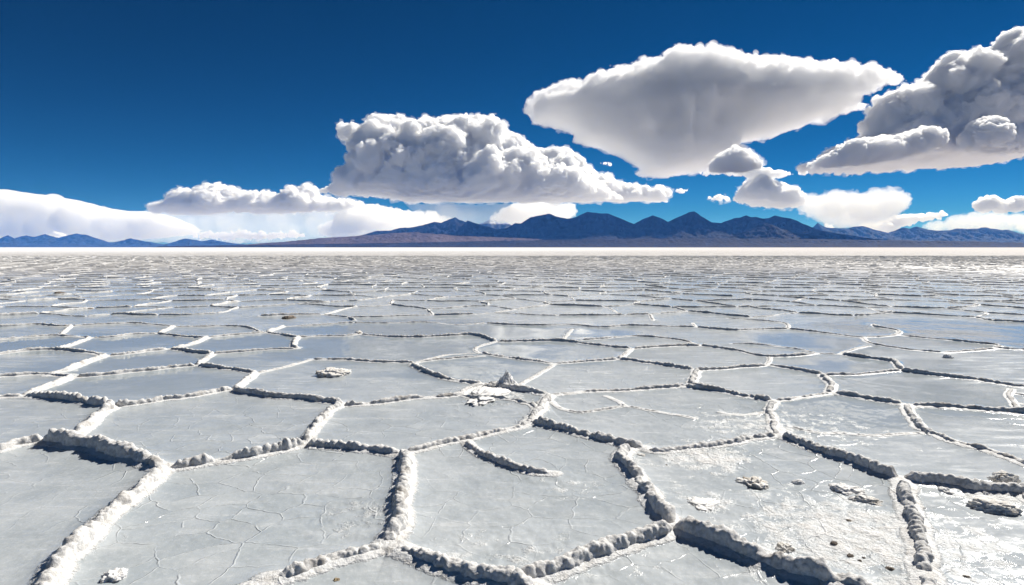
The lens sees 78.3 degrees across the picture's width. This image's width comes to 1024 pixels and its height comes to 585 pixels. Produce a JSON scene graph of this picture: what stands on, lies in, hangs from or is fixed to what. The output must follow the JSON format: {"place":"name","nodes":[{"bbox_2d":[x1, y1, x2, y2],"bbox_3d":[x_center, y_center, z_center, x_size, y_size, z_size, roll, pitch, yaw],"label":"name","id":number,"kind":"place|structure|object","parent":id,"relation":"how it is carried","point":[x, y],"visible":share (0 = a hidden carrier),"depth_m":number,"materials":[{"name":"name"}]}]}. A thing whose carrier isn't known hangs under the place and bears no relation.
{"place":"outdoors","nodes":[
{"label":"outdoors","id":0,"kind":"place"},
{"bbox_2d":[0,233,245,246],"bbox_3d":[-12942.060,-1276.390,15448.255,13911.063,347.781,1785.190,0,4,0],"label":"mountain range","id":1,"kind":"structure","parent":0,"point":[71,240],"depth_m":15266.82,"materials":[{"name":"blue stone"}]},
{"bbox_2d":[246,232,541,244],"bbox_3d":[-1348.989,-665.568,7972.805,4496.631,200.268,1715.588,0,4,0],"label":"foothill","id":2,"kind":"structure","parent":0,"point":[415,237],"depth_m":7842.59,"materials":[{"name":"blue stone"}]},
{"bbox_2d":[364,217,465,234],"bbox_3d":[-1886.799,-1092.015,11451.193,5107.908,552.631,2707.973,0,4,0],"label":"mountain range","id":3,"kind":"structure","parent":0,"point":[451,225],"depth_m":11336.82,"materials":[{"name":"blue stone"}]},
{"bbox_2d":[480,220,510,228],"bbox_3d":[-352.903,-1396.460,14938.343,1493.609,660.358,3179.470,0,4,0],"label":"snow mountain","id":4,"kind":"structure","parent":0,"point":[493,224],"depth_m":14838.32,"materials":[{"name":"white snow"}]},
{"bbox_2d":[0,247,1023,584],"bbox_3d":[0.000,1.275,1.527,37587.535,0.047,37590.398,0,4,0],"label":"salt flat","id":5,"kind":"structure","parent":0,"point":[264,519],"depth_m":5.07,"materials":[{"name":"white stone"}]},
{"bbox_2d":[100,568,127,582],"bbox_3d":[-1.685,1.200,2.670,0.103,0.049,0.120,-1,4,-19],"label":"salt lump","id":6,"kind":"object","parent":5,"relation":"on","point":[116,574],"visible":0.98,"depth_m":2.65,"materials":[{"name":"white stone"}]},
{"bbox_2d":[282,315,296,318],"bbox_3d":[-4.421,0.490,12.455,0.289,0.074,0.367,0,4,0],"label":"salt lump","id":7,"kind":"object","parent":5,"relation":"on","point":[289,317],"visible":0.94,"depth_m":12.38,"materials":[{"name":"stone"}]},
{"bbox_2d":[315,367,351,377],"bbox_3d":[-1.976,0.882,6.946,0.389,0.095,0.398,0,4,0],"label":"salt lump","id":8,"kind":"object","parent":5,"relation":"on","point":[328,372],"visible":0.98,"depth_m":6.86,"materials":[{"name":"white"}]},
{"bbox_2d":[466,386,510,406],"bbox_3d":[-0.200,0.957,5.971,0.435,0.063,0.925,0,4,0],"label":"salt mound","id":9,"kind":"object","parent":5,"relation":"on","point":[481,400],"visible":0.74,"depth_m":5.91,"materials":[{"name":"white stone"}]},
{"bbox_2d":[482,381,496,387],"bbox_3d":[-0.223,0.929,6.309,0.188,0.086,0.200,0,4,0],"label":"salt lump","id":10,"kind":"object","parent":9,"relation":"on","point":[492,384],"visible":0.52,"depth_m":6.26,"materials":[{"name":"white stone"}]},
{"bbox_2d":[0,256,1023,584],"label":"salt ridges","id":11,"kind":"object","parent":5,"relation":"on","point":[80,538],"visible":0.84,"depth_m":6.61,"materials":[{"name":"white stone"}]},
{"bbox_2d":[497,370,518,384],"bbox_3d":[-0.048,0.895,6.317,0.246,0.247,0.212,-1,4,-18],"label":"salt spike","id":12,"kind":"object","parent":11,"relation":"on","point":[507,377],"visible":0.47,"depth_m":6.29,"materials":[{"name":"white"}]},
{"bbox_2d":[687,496,720,512],"bbox_3d":[1.032,1.151,3.441,0.233,0.024,0.276,0,4,0],"label":"salt mound","id":13,"kind":"object","parent":5,"relation":"on","point":[705,504],"visible":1,"depth_m":3.43,"materials":[{"name":"white stone"}]},
{"bbox_2d":[736,476,768,489],"bbox_3d":[1.439,1.125,3.729,0.173,0.046,0.229,-2,5,-26],"label":"salt lump","id":14,"kind":"object","parent":5,"relation":"on","point":[756,482],"visible":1,"depth_m":3.71,"materials":[{"name":"white stone"}]},
{"bbox_2d":[775,542,795,552],"bbox_3d":[1.260,1.186,2.915,0.099,0.042,0.091,-3,5,-38],"label":"salt lump","id":15,"kind":"object","parent":5,"relation":"on","point":[784,547],"visible":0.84,"depth_m":2.90,"materials":[{"name":"white stone"}]},
{"bbox_2d":[791,479,804,484],"bbox_3d":[1.702,1.127,3.740,0.078,0.033,0.057,0,4,0],"label":"salt pebble","id":16,"kind":"object","parent":5,"relation":"on","point":[798,481],"visible":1,"depth_m":3.72,"materials":[{"name":"white stone"}]},
{"bbox_2d":[829,482,866,495],"bbox_3d":[1.933,1.133,3.614,0.228,0.044,0.173,4,5,42],"label":"salt mound","id":17,"kind":"object","parent":5,"relation":"on","point":[844,489],"visible":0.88,"depth_m":3.60,"materials":[{"name":"white stone"}]},
{"bbox_2d":[848,494,882,505],"bbox_3d":[1.962,1.144,3.463,0.149,0.042,0.176,-2,5,-30],"label":"salt mound","id":18,"kind":"object","parent":5,"relation":"on","point":[871,500],"visible":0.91,"depth_m":3.45,"materials":[{"name":"white stone"}]},
{"bbox_2d":[885,566,894,570],"bbox_3d":[1.641,1.201,2.728,0.050,0.025,0.042,0,4,0],"label":"stone","id":19,"kind":"object","parent":5,"relation":"on","point":[889,568],"visible":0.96,"depth_m":2.72,"materials":[{"name":"grey stone"}]},
{"bbox_2d":[938,487,953,494],"bbox_3d":[2.481,1.136,3.600,0.081,0.035,0.088,1,4,16],"label":"salt lump","id":20,"kind":"object","parent":5,"relation":"on","point":[945,490],"visible":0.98,"depth_m":3.59,"materials":[{"name":"white stone"}]},
{"bbox_2d":[943,354,953,357],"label":"salt lump","id":21,"kind":"object","parent":5,"relation":"on","point":[947,356],"visible":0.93,"depth_m":7.97,"materials":[{"name":"white"}]},
{"bbox_2d":[966,497,1022,515],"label":"salt slab","id":22,"kind":"object","parent":5,"relation":"on","point":[994,506],"depth_m":3.33,"materials":[{"name":"white stone"}]},
{"bbox_2d":[987,470,1020,483],"bbox_3d":[2.885,1.090,3.687,0.153,0.075,0.121,0,4,0],"label":"salt lump","id":23,"kind":"object","parent":5,"relation":"on","point":[1002,476],"visible":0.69,"depth_m":3.66,"materials":[{"name":"white stone"}]},
{"bbox_2d":[0,0,1023,243],"label":"sky","id":24,"kind":"structure","parent":0,"point":[154,121],"materials":[{"name":"blue"}]},
{"bbox_2d":[159,238,1023,246],"bbox_3d":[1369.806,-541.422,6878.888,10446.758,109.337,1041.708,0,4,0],"label":"foothill","id":25,"kind":"structure","parent":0,"point":[703,242],"depth_m":6742.47,"materials":[{"name":"stone"}]},
{"bbox_2d":[445,211,881,239],"bbox_3d":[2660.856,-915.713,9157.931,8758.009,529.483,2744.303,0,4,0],"label":"mountain range","id":26,"kind":"structure","parent":0,"point":[591,225],"depth_m":8934.91,"materials":[{"name":"blue stone"}]},
{"bbox_2d":[727,223,830,238],"bbox_3d":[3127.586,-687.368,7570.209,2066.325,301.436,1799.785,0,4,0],"label":"cone hill","id":27,"kind":"structure","parent":0,"point":[765,231],"depth_m":7453.49,"materials":[{"name":"blue stone"}]},
{"bbox_2d":[813,223,1023,242],"bbox_3d":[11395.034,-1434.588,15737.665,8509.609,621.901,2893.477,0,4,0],"label":"mountain range","id":28,"kind":"structure","parent":0,"point":[984,234],"depth_m":15493.35,"materials":[{"name":"blue stone"}]}
]}

